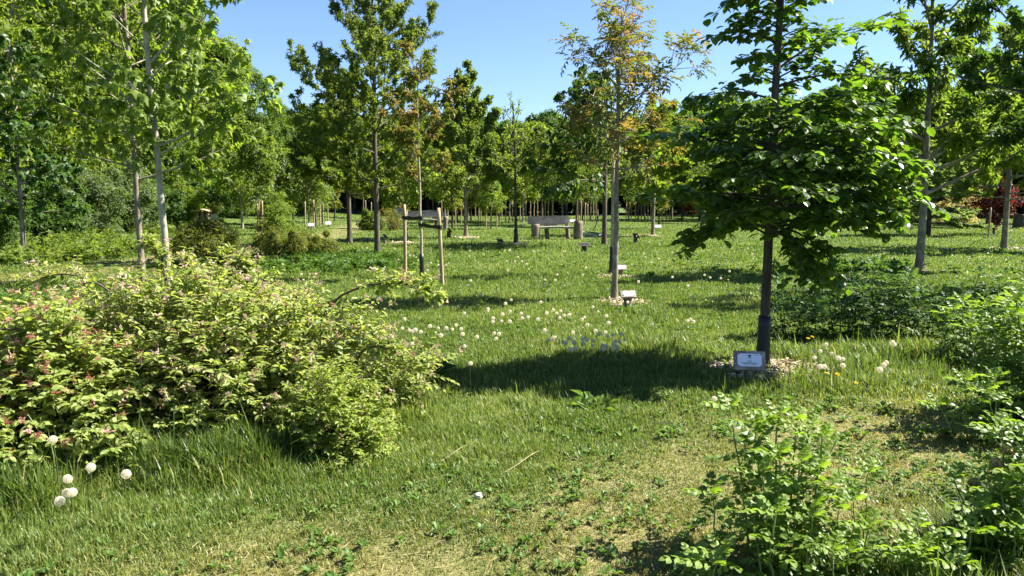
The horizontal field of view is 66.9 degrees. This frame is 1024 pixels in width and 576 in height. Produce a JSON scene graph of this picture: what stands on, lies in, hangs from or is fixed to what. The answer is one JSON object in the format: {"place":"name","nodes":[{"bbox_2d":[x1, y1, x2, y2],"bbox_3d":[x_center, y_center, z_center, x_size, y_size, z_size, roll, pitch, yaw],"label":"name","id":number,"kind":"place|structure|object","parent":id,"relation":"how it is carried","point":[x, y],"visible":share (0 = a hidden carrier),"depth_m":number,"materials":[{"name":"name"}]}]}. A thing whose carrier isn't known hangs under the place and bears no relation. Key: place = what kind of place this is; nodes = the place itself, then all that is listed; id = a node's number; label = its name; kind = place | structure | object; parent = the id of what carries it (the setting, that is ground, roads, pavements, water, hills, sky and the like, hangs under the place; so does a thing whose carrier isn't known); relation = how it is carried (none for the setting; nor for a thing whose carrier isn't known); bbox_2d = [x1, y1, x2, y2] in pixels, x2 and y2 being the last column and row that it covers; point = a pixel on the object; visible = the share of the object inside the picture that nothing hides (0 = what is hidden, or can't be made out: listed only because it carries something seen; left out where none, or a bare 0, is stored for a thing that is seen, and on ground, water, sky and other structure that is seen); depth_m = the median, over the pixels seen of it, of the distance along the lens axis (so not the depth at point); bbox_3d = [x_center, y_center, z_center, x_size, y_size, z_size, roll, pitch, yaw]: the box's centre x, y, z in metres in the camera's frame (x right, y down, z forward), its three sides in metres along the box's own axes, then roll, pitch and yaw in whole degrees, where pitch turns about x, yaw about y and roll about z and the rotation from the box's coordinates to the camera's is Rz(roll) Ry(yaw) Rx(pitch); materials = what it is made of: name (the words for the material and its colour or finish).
{"place":"outdoors","nodes":[
{"label":"outdoors","id":0,"kind":"place"},
{"bbox_2d":[0,201,1023,575],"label":"meadow ground","id":1,"kind":"structure","parent":0,"point":[548,517],"depth_m":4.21,"materials":[{"name":"green plant"}]},
{"bbox_2d":[0,218,20,245],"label":"wood edge shrub","id":2,"kind":"object","parent":1,"relation":"on","point":[6,228],"visible":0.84,"depth_m":20.43,"materials":[{"name":"green plant"}]},
{"bbox_2d":[0,170,37,238],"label":"wood edge shrub","id":3,"kind":"object","parent":1,"relation":"on","point":[8,195],"visible":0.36,"depth_m":22.68,"materials":[{"name":"green plant"}]},
{"bbox_2d":[0,0,72,175],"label":"woodland tree","id":4,"kind":"object","parent":1,"relation":"on","point":[7,28],"visible":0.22,"depth_m":25.02,"materials":[{"name":"green plant"}]},
{"bbox_2d":[0,26,92,245],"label":"sweetgum tree","id":5,"kind":"object","parent":1,"relation":"on","point":[64,170],"visible":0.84,"depth_m":19.38,"materials":[{"name":"green plant"}]},
{"bbox_2d":[8,180,90,238],"bbox_3d":[-15.414,-2.579,25.413,2.866,2.253,2.670,5,8,38],"label":"wood edge shrub","id":6,"kind":"object","parent":1,"relation":"on","point":[58,224],"visible":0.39,"depth_m":25.05,"materials":[{"name":"green plant"}]},
{"bbox_2d":[0,0,129,186],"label":"woodland tree","id":7,"kind":"object","parent":1,"relation":"on","point":[71,95],"visible":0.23,"depth_m":29.15,"materials":[{"name":"green plant"}]},
{"bbox_2d":[0,0,156,206],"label":"woodland tree","id":8,"kind":"object","parent":1,"relation":"on","point":[113,50],"visible":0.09,"depth_m":34.58,"materials":[{"name":"green plant"}]},
{"bbox_2d":[0,281,179,490],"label":"beautybush","id":9,"kind":"object","parent":1,"relation":"on","point":[26,333],"visible":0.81,"depth_m":4.53,"materials":[{"name":"green plant"}]},
{"bbox_2d":[58,169,131,235],"bbox_3d":[-15.335,-3.089,28.014,2.766,2.634,2.551,6,9,43],"label":"wood edge shrub","id":10,"kind":"object","parent":1,"relation":"on","point":[100,193],"visible":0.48,"depth_m":27.84,"materials":[{"name":"green plant"}]},
{"bbox_2d":[0,214,195,265],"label":"bank weeds","id":11,"kind":"object","parent":1,"relation":"on","point":[52,246],"visible":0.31,"depth_m":20.79,"materials":[{"name":"green plant"}]},
{"bbox_2d":[93,158,169,231],"bbox_3d":[-15.448,-3.685,31.233,3.002,3.100,3.254,-3,7,-21],"label":"wood edge shrub","id":12,"kind":"object","parent":1,"relation":"on","point":[148,203],"visible":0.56,"depth_m":30.61,"materials":[{"name":"green plant"}]},
{"bbox_2d":[1,0,264,281],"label":"maple tree","id":13,"kind":"object","parent":1,"relation":"on","point":[91,51],"visible":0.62,"depth_m":13.98,"materials":[{"name":"green plant"}]},
{"bbox_2d":[85,0,204,178],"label":"woodland tree","id":14,"kind":"object","parent":1,"relation":"on","point":[145,156],"visible":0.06,"depth_m":40.59,"materials":[{"name":"green plant"}]},
{"bbox_2d":[19,0,285,284],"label":"maple tree","id":15,"kind":"object","parent":1,"relation":"on","point":[184,27],"visible":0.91,"depth_m":13.27,"materials":[{"name":"green plant"}]},
{"bbox_2d":[121,178,186,224],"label":"wood edge shrub","id":16,"kind":"object","parent":1,"relation":"on","point":[174,198],"visible":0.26,"depth_m":34.61,"materials":[{"name":"green plant"}]},
{"bbox_2d":[151,162,208,222],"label":"wood edge shrub","id":17,"kind":"object","parent":1,"relation":"on","point":[195,199],"visible":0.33,"depth_m":38.27,"materials":[{"name":"green plant"}]},
{"bbox_2d":[142,0,253,186],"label":"woodland tree","id":18,"kind":"object","parent":1,"relation":"on","point":[201,113],"visible":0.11,"depth_m":47.05,"materials":[{"name":"green plant"}]},
{"bbox_2d":[168,200,248,265],"bbox_3d":[-7.113,-1.226,17.814,1.910,1.616,1.650,5,8,36],"label":"round shrub","id":19,"kind":"object","parent":1,"relation":"on","point":[212,235],"visible":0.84,"depth_m":17.60,"materials":[{"name":"green plant"}]},
{"bbox_2d":[185,175,239,219],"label":"wood edge shrub","id":20,"kind":"object","parent":1,"relation":"on","point":[222,198],"visible":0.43,"depth_m":42.80,"materials":[{"name":"green plant"}]},
{"bbox_2d":[188,34,267,169],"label":"woodland tree","id":21,"kind":"object","parent":1,"relation":"on","point":[211,52],"visible":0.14,"depth_m":52.89,"materials":[{"name":"green plant"}]},
{"bbox_2d":[0,232,463,446],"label":"beautybush","id":22,"kind":"object","parent":1,"relation":"on","point":[261,334],"visible":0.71,"depth_m":5.26,"materials":[{"name":"green plant"}]},
{"bbox_2d":[211,162,263,218],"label":"wood edge shrub","id":23,"kind":"object","parent":1,"relation":"on","point":[236,213],"visible":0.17,"depth_m":47.06,"materials":[{"name":"green plant"}]},
{"bbox_2d":[211,151,265,228],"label":"young tree","id":24,"kind":"object","parent":1,"relation":"on","point":[221,184],"visible":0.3,"depth_m":38.54,"materials":[{"name":"green plant"}]},
{"bbox_2d":[215,66,293,145],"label":"woodland tree","id":25,"kind":"object","parent":1,"relation":"on","point":[273,129],"visible":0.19,"depth_m":59.62,"materials":[{"name":"green plant"}]},
{"bbox_2d":[230,124,280,231],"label":"young tree","id":26,"kind":"object","parent":1,"relation":"on","point":[251,155],"visible":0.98,"depth_m":34.38,"materials":[{"name":"green plant"}]},
{"bbox_2d":[259,190,296,234],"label":"round shrub","id":27,"kind":"object","parent":1,"relation":"on","point":[277,211],"visible":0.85,"depth_m":34.89,"materials":[{"name":"green plant"}]},
{"bbox_2d":[257,133,302,202],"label":"young tree","id":28,"kind":"object","parent":1,"relation":"on","point":[281,158],"visible":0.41,"depth_m":42.26,"materials":[{"name":"green plant"}]},
{"bbox_2d":[257,98,304,152],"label":"woodland tree","id":29,"kind":"object","parent":1,"relation":"on","point":[285,121],"visible":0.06,"depth_m":66.18,"materials":[{"name":"green plant"}]},
{"bbox_2d":[247,219,317,256],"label":"round shrub","id":30,"kind":"object","parent":1,"relation":"on","point":[272,243],"visible":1,"depth_m":21.56,"materials":[{"name":"green plant"}]},
{"bbox_2d":[273,163,312,226],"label":"young tree","id":31,"kind":"object","parent":1,"relation":"on","point":[283,200],"visible":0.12,"depth_m":43.23,"materials":[{"name":"green plant"}]},
{"bbox_2d":[281,168,328,216],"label":"wood edge shrub","id":32,"kind":"object","parent":1,"relation":"on","point":[300,209],"visible":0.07,"depth_m":56.53,"materials":[{"name":"green plant"}]},
{"bbox_2d":[281,157,330,228],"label":"young tree","id":33,"kind":"object","parent":1,"relation":"on","point":[319,188],"visible":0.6,"depth_m":40.75,"materials":[{"name":"green plant"}]},
{"bbox_2d":[293,154,340,226],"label":"young tree","id":34,"kind":"object","parent":1,"relation":"on","point":[326,191],"visible":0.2,"depth_m":43.71,"materials":[{"name":"green plant"}]},
{"bbox_2d":[304,229,340,253],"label":"round shrub","id":35,"kind":"object","parent":1,"relation":"on","point":[326,244],"visible":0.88,"depth_m":22.03,"materials":[{"name":"green plant"}]},
{"bbox_2d":[262,352,410,473],"bbox_3d":[-1.137,0.763,4.865,0.931,0.737,0.867,2,7,17],"label":"spirea bush","id":36,"kind":"object","parent":1,"relation":"on","point":[319,412],"visible":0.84,"depth_m":4.70,"materials":[{"name":"green plant"}]},
{"bbox_2d":[283,67,396,244],"bbox_3d":[-5.743,-4.520,27.216,3.891,6.217,3.403,5,8,35],"label":"oak tree","id":37,"kind":"object","parent":1,"relation":"on","point":[339,180],"visible":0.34,"depth_m":26.79,"materials":[{"name":"green plant"}]},
{"bbox_2d":[355,207,386,229],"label":"round shrub","id":38,"kind":"object","parent":1,"relation":"on","point":[367,222],"visible":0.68,"depth_m":39.36,"materials":[{"name":"green plant"}]},
{"bbox_2d":[285,0,468,252],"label":"oak tree","id":39,"kind":"object","parent":1,"relation":"on","point":[371,40],"visible":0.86,"depth_m":19.39,"materials":[{"name":"green plant"}]},
{"bbox_2d":[379,208,402,229],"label":"round shrub","id":40,"kind":"object","parent":1,"relation":"on","point":[392,218],"visible":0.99,"depth_m":38.92,"materials":[{"name":"green plant"}]},
{"bbox_2d":[368,129,441,240],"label":"young tree","id":41,"kind":"object","parent":1,"relation":"on","point":[408,188],"visible":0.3,"depth_m":28.87,"materials":[{"name":"green plant"}]},
{"bbox_2d":[402,204,422,271],"bbox_3d":[-2.023,-0.880,15.836,0.101,1.644,0.974,-4,8,-29],"label":"tree stake","id":42,"kind":"object","parent":1,"relation":"on","point":[404,217],"visible":0.84,"depth_m":16.14,"materials":[{"name":"brown wood"}]},
{"bbox_2d":[394,208,447,229],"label":"log bench","id":43,"kind":"object","parent":1,"relation":"on","point":[427,213],"visible":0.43,"depth_m":41.09,"materials":[{"name":"grey wood"}]},
{"bbox_2d":[377,38,468,277],"bbox_3d":[-1.777,-2.441,15.288,1.833,4.824,1.528,0,7,0],"label":"walnut sapling","id":44,"kind":"object","parent":1,"relation":"on","point":[411,128],"visible":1,"depth_m":15.20,"materials":[{"name":"green plant"}]},
{"bbox_2d":[418,208,443,284],"bbox_3d":[-1.561,-0.744,14.931,0.127,1.606,1.300,-3,7,-23],"label":"tree stake","id":45,"kind":"object","parent":1,"relation":"on","point":[438,226],"visible":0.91,"depth_m":14.36,"materials":[{"name":"brown wood"}]},
{"bbox_2d":[411,354,456,386],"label":"dock plant","id":46,"kind":"object","parent":1,"relation":"on","point":[441,371],"visible":0.23,"depth_m":6.50,"materials":[{"name":"green plant"}]},
{"bbox_2d":[423,175,463,225],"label":"young tree","id":47,"kind":"object","parent":1,"relation":"on","point":[437,192],"visible":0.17,"depth_m":45.74,"materials":[{"name":"green plant"}]},
{"bbox_2d":[437,165,468,227],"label":"young tree","id":48,"kind":"object","parent":1,"relation":"on","point":[452,206],"visible":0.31,"depth_m":43.05,"materials":[{"name":"green plant"}]},
{"bbox_2d":[444,155,479,222],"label":"young tree","id":49,"kind":"object","parent":1,"relation":"on","point":[473,181],"visible":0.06,"depth_m":52.50,"materials":[{"name":"green plant"}]},
{"bbox_2d":[462,175,480,220],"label":"young tree","id":50,"kind":"object","parent":1,"relation":"on","point":[471,204],"visible":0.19,"depth_m":55.14,"materials":[{"name":"green plant"}]},
{"bbox_2d":[425,59,522,236],"bbox_3d":[-2.119,-5.510,31.202,3.760,7.188,4.201,7,9,45],"label":"hornbeam tree","id":51,"kind":"object","parent":1,"relation":"on","point":[464,124],"visible":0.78,"depth_m":30.78,"materials":[{"name":"green plant"}]},
{"bbox_2d":[0,246,960,313],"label":"herb bed","id":52,"kind":"object","parent":1,"relation":"on","point":[348,260],"visible":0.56,"depth_m":16.84,"materials":[{"name":"green plant"}]},
{"bbox_2d":[474,181,507,228],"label":"young tree","id":53,"kind":"object","parent":1,"relation":"on","point":[493,197],"visible":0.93,"depth_m":41.80,"materials":[{"name":"green plant"}]},
{"bbox_2d":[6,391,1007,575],"bbox_3d":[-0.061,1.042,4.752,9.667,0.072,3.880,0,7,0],"label":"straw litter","id":54,"kind":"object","parent":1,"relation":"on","point":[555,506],"visible":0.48,"depth_m":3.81,"materials":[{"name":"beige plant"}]},
{"bbox_2d":[0,235,1023,575],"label":"meadow weeds","id":55,"kind":"object","parent":1,"relation":"on","point":[348,555],"visible":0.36,"depth_m":4.47,"materials":[{"name":"green plant"}]},
{"bbox_2d":[497,151,526,220],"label":"young tree","id":56,"kind":"object","parent":1,"relation":"on","point":[501,182],"visible":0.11,"depth_m":52.74,"materials":[{"name":"green plant"}]},
{"bbox_2d":[488,120,544,215],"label":"tree","id":57,"kind":"object","parent":1,"relation":"on","point":[529,131],"visible":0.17,"depth_m":72.79,"materials":[{"name":"green plant"}]},
{"bbox_2d":[488,91,555,242],"bbox_3d":[0.195,-3.985,26.174,2.072,5.228,1.886,6,9,43],"label":"birch sapling","id":58,"kind":"object","parent":1,"relation":"on","point":[512,128],"visible":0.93,"depth_m":26.16,"materials":[{"name":"green plant"}]},
{"bbox_2d":[502,164,543,222],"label":"young tree","id":59,"kind":"object","parent":1,"relation":"on","point":[523,190],"visible":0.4,"depth_m":51.39,"materials":[{"name":"green plant"}]},
{"bbox_2d":[513,121,570,215],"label":"young tree","id":60,"kind":"object","parent":1,"relation":"on","point":[539,134],"visible":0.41,"depth_m":47.21,"materials":[{"name":"green plant"}]},
{"bbox_2d":[525,109,568,213],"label":"tree","id":61,"kind":"object","parent":1,"relation":"on","point":[549,117],"visible":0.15,"depth_m":78.05,"materials":[{"name":"green plant"}]},
{"bbox_2d":[528,215,582,239],"bbox_3d":[1.638,-2.260,29.397,2.060,0.988,0.776,0,7,-2],"label":"log bench","id":62,"kind":"object","parent":1,"relation":"on","point":[535,222],"visible":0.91,"depth_m":29.54,"materials":[{"name":"grey wood"}]},
{"bbox_2d":[520,62,615,243],"bbox_3d":[1.838,-4.334,25.497,3.179,6.084,4.669,0,7,0],"label":"linden tree","id":63,"kind":"object","parent":1,"relation":"on","point":[566,189],"visible":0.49,"depth_m":25.01,"materials":[{"name":"green plant"}]},
{"bbox_2d":[549,154,598,220],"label":"young tree","id":64,"kind":"object","parent":1,"relation":"on","point":[582,172],"visible":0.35,"depth_m":45.55,"materials":[{"name":"green plant"}]},
{"bbox_2d":[567,389,619,412],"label":"dock plant","id":65,"kind":"object","parent":1,"relation":"on","point":[580,397],"visible":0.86,"depth_m":5.88,"materials":[{"name":"green plant"}]},
{"bbox_2d":[581,159,610,220],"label":"young tree","id":66,"kind":"object","parent":1,"relation":"on","point":[597,195],"visible":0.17,"depth_m":54.30,"materials":[{"name":"green plant"}]},
{"bbox_2d":[586,76,659,273],"bbox_3d":[2.343,-2.278,16.327,1.587,4.296,1.514,0,7,0],"label":"young tree","id":67,"kind":"object","parent":1,"relation":"on","point":[628,176],"visible":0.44,"depth_m":16.30,"materials":[{"name":"green plant"}]},
{"bbox_2d":[620,290,636,306],"bbox_3d":[1.728,0.222,11.549,0.225,0.364,0.167,0,7,-4],"label":"plaque sign","id":68,"kind":"object","parent":1,"relation":"on","point":[627,296],"visible":0.77,"depth_m":11.51,"materials":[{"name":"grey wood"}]},
{"bbox_2d":[618,157,643,220],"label":"young tree","id":69,"kind":"object","parent":1,"relation":"on","point":[621,189],"visible":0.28,"depth_m":56.02,"materials":[{"name":"green plant"}]},
{"bbox_2d":[549,0,715,299],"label":"walnut tree","id":70,"kind":"object","parent":1,"relation":"on","point":[625,126],"visible":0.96,"depth_m":12.19,"materials":[{"name":"green plant"}]},
{"bbox_2d":[608,95,698,234],"bbox_3d":[5.939,-5.170,32.910,3.622,6.120,4.035,-5,8,-36],"label":"maple tree","id":71,"kind":"object","parent":1,"relation":"on","point":[664,174],"visible":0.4,"depth_m":32.16,"materials":[{"name":"green plant"}]},
{"bbox_2d":[663,111,709,213],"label":"tree","id":72,"kind":"object","parent":1,"relation":"on","point":[696,124],"visible":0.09,"depth_m":76.78,"materials":[{"name":"green plant"}]},
{"bbox_2d":[677,94,716,212],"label":"tree","id":73,"kind":"object","parent":1,"relation":"on","point":[694,110],"visible":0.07,"depth_m":81.51,"materials":[{"name":"green plant"}]},
{"bbox_2d":[673,132,725,220],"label":"tree","id":74,"kind":"object","parent":1,"relation":"on","point":[698,164],"visible":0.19,"depth_m":56.64,"materials":[{"name":"green plant"}]},
{"bbox_2d":[659,471,747,575],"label":"rose bush","id":75,"kind":"object","parent":1,"relation":"on","point":[696,554],"visible":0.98,"depth_m":3.16,"materials":[{"name":"green plant"}]},
{"bbox_2d":[687,163,720,216],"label":"young tree","id":76,"kind":"object","parent":1,"relation":"on","point":[701,171],"visible":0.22,"depth_m":52.45,"materials":[{"name":"green plant"}]},
{"bbox_2d":[717,96,764,207],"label":"tree","id":77,"kind":"object","parent":1,"relation":"on","point":[726,106],"visible":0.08,"depth_m":68.99,"materials":[{"name":"green plant"}]},
{"bbox_2d":[733,350,765,380],"bbox_3d":[2.052,0.741,6.719,0.265,0.395,0.141,1,7,10],"label":"plaque sign","id":78,"kind":"object","parent":1,"relation":"on","point":[745,361],"visible":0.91,"depth_m":6.68,"materials":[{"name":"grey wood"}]},
{"bbox_2d":[700,355,827,385],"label":"wood chip mulch","id":79,"kind":"object","parent":1,"relation":"on","point":[793,362],"visible":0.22,"depth_m":7.29,"materials":[{"name":"beige wood"}]},
{"bbox_2d":[699,392,861,575],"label":"rose bush","id":80,"kind":"object","parent":1,"relation":"on","point":[763,503],"visible":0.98,"depth_m":3.30,"materials":[{"name":"green plant"}]},
{"bbox_2d":[623,0,950,367],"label":"beech tree","id":81,"kind":"object","parent":1,"relation":"on","point":[810,193],"visible":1,"depth_m":6.94,"materials":[{"name":"green plant"}]},
{"bbox_2d":[750,271,829,339],"bbox_3d":[3.201,0.228,8.903,0.858,0.857,0.657,3,7,25],"label":"rose bush","id":82,"kind":"object","parent":1,"relation":"on","point":[806,309],"visible":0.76,"depth_m":8.85,"materials":[{"name":"green plant"}]},
{"bbox_2d":[766,83,864,216],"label":"tree","id":83,"kind":"object","parent":1,"relation":"on","point":[831,124],"visible":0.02,"depth_m":45.25,"materials":[{"name":"green plant"}]},
{"bbox_2d":[791,456,893,575],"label":"rose bush","id":84,"kind":"object","parent":1,"relation":"on","point":[844,542],"visible":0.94,"depth_m":3.26,"materials":[{"name":"green plant"}]},
{"bbox_2d":[813,254,935,340],"bbox_3d":[4.030,0.169,8.739,1.218,1.073,1.128,6,9,41],"label":"rose bush","id":85,"kind":"object","parent":1,"relation":"on","point":[853,305],"visible":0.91,"depth_m":8.67,"materials":[{"name":"green plant"}]},
{"bbox_2d":[860,93,935,200],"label":"tree","id":86,"kind":"object","parent":1,"relation":"on","point":[880,141],"visible":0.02,"depth_m":55.15,"materials":[{"name":"green plant"}]},
{"bbox_2d":[814,0,1023,269],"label":"chestnut tree","id":87,"kind":"object","parent":1,"relation":"on","point":[951,146],"visible":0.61,"depth_m":16.40,"materials":[{"name":"green plant"}]},
{"bbox_2d":[868,507,994,575],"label":"rose bush","id":88,"kind":"object","parent":1,"relation":"on","point":[912,545],"visible":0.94,"depth_m":3.16,"materials":[{"name":"green plant"}]},
{"bbox_2d":[875,265,1011,340],"bbox_3d":[4.799,0.204,8.597,1.559,0.941,0.874,0,7,0],"label":"rose bush","id":89,"kind":"object","parent":1,"relation":"on","point":[935,290],"visible":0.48,"depth_m":8.53,"materials":[{"name":"green plant"}]},
{"bbox_2d":[899,140,995,234],"bbox_3d":[18.359,-4.285,33.201,3.700,4.324,4.037,-4,8,-29],"label":"hazel tree","id":90,"kind":"object","parent":1,"relation":"on","point":[965,214],"visible":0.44,"depth_m":33.10,"materials":[{"name":"green plant"}]},
{"bbox_2d":[932,187,986,226],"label":"flowering dogwood","id":91,"kind":"object","parent":1,"relation":"on","point":[948,202],"visible":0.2,"depth_m":43.18,"materials":[{"name":"yellow plant"}]},
{"bbox_2d":[907,0,1023,150],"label":"oak tree","id":92,"kind":"object","parent":1,"relation":"on","point":[1001,135],"visible":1,"depth_m":13.48,"materials":[{"name":"green plant"}]},
{"bbox_2d":[911,22,1023,247],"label":"oak tree","id":93,"kind":"object","parent":1,"relation":"on","point":[964,185],"visible":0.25,"depth_m":24.80,"materials":[{"name":"green plant"}]},
{"bbox_2d":[915,366,1023,454],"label":"rose bush","id":94,"kind":"object","parent":1,"relation":"on","point":[968,374],"visible":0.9,"depth_m":5.09,"materials":[{"name":"green plant"}]},
{"bbox_2d":[929,92,1016,221],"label":"tree","id":95,"kind":"object","parent":1,"relation":"on","point":[950,119],"visible":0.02,"depth_m":53.19,"materials":[{"name":"green plant"}]},
{"bbox_2d":[923,407,1023,575],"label":"rose bush","id":96,"kind":"object","parent":1,"relation":"on","point":[993,496],"visible":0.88,"depth_m":3.37,"materials":[{"name":"green plant"}]},
{"bbox_2d":[929,292,1023,360],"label":"rose bush","id":97,"kind":"object","parent":1,"relation":"on","point":[962,331],"visible":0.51,"depth_m":7.45,"materials":[{"name":"green plant"}]},
{"bbox_2d":[945,273,1023,421],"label":"rose bush","id":98,"kind":"object","parent":1,"relation":"on","point":[1015,366],"visible":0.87,"depth_m":5.62,"materials":[{"name":"green plant"}]},
{"bbox_2d":[969,266,1023,339],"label":"rose bush","id":99,"kind":"object","parent":1,"relation":"on","point":[997,279],"visible":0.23,"depth_m":8.40,"materials":[{"name":"green plant"}]},
{"bbox_2d":[971,168,1023,233],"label":"young tree","id":100,"kind":"object","parent":1,"relation":"on","point":[997,207],"visible":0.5,"depth_m":34.37,"materials":[{"name":"red plant"}]},
{"bbox_2d":[120,0,1023,200],"label":"sky","id":101,"kind":"structure","parent":0,"point":[507,42],"materials":[{"name":"blue"}]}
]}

